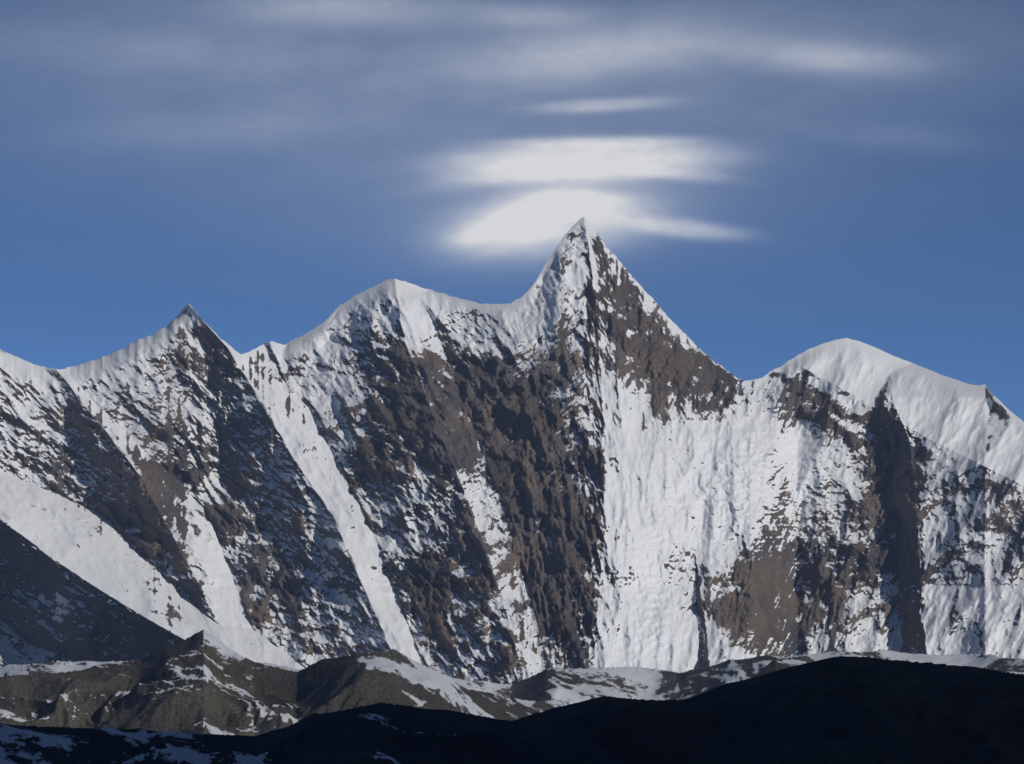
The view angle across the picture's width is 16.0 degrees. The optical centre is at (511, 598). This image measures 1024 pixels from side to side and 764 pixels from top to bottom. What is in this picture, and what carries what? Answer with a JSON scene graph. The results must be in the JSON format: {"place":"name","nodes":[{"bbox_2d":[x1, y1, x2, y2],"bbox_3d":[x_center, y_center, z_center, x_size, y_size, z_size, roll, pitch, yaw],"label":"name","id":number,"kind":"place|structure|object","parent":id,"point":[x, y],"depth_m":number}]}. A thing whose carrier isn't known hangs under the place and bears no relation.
{"place":"outdoors","nodes":[
{"label":"outdoors","id":0,"kind":"place"},
{"bbox_2d":[0,629,814,735],"bbox_3d":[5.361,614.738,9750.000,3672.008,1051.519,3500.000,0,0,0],"label":"ridge terrain","id":1,"kind":"structure","parent":0,"point":[203,681],"depth_m":10169.78},
{"bbox_2d":[0,217,1023,683],"bbox_3d":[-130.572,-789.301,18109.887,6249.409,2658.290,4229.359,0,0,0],"label":"massif","id":2,"kind":"object","parent":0,"point":[584,451],"depth_m":18635.03},
{"bbox_2d":[0,656,1023,763],"bbox_3d":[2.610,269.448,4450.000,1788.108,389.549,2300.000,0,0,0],"label":"ridge terrain","id":3,"kind":"structure","parent":0,"point":[849,710],"depth_m":4562.57},
{"bbox_2d":[0,649,1023,703],"bbox_3d":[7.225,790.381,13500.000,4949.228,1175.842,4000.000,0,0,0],"label":"ridge terrain","id":4,"kind":"structure","parent":0,"point":[571,685],"depth_m":14477.49},
{"bbox_2d":[0,0,1023,421],"label":"sky","id":5,"kind":"structure","parent":0,"point":[783,179]}
]}

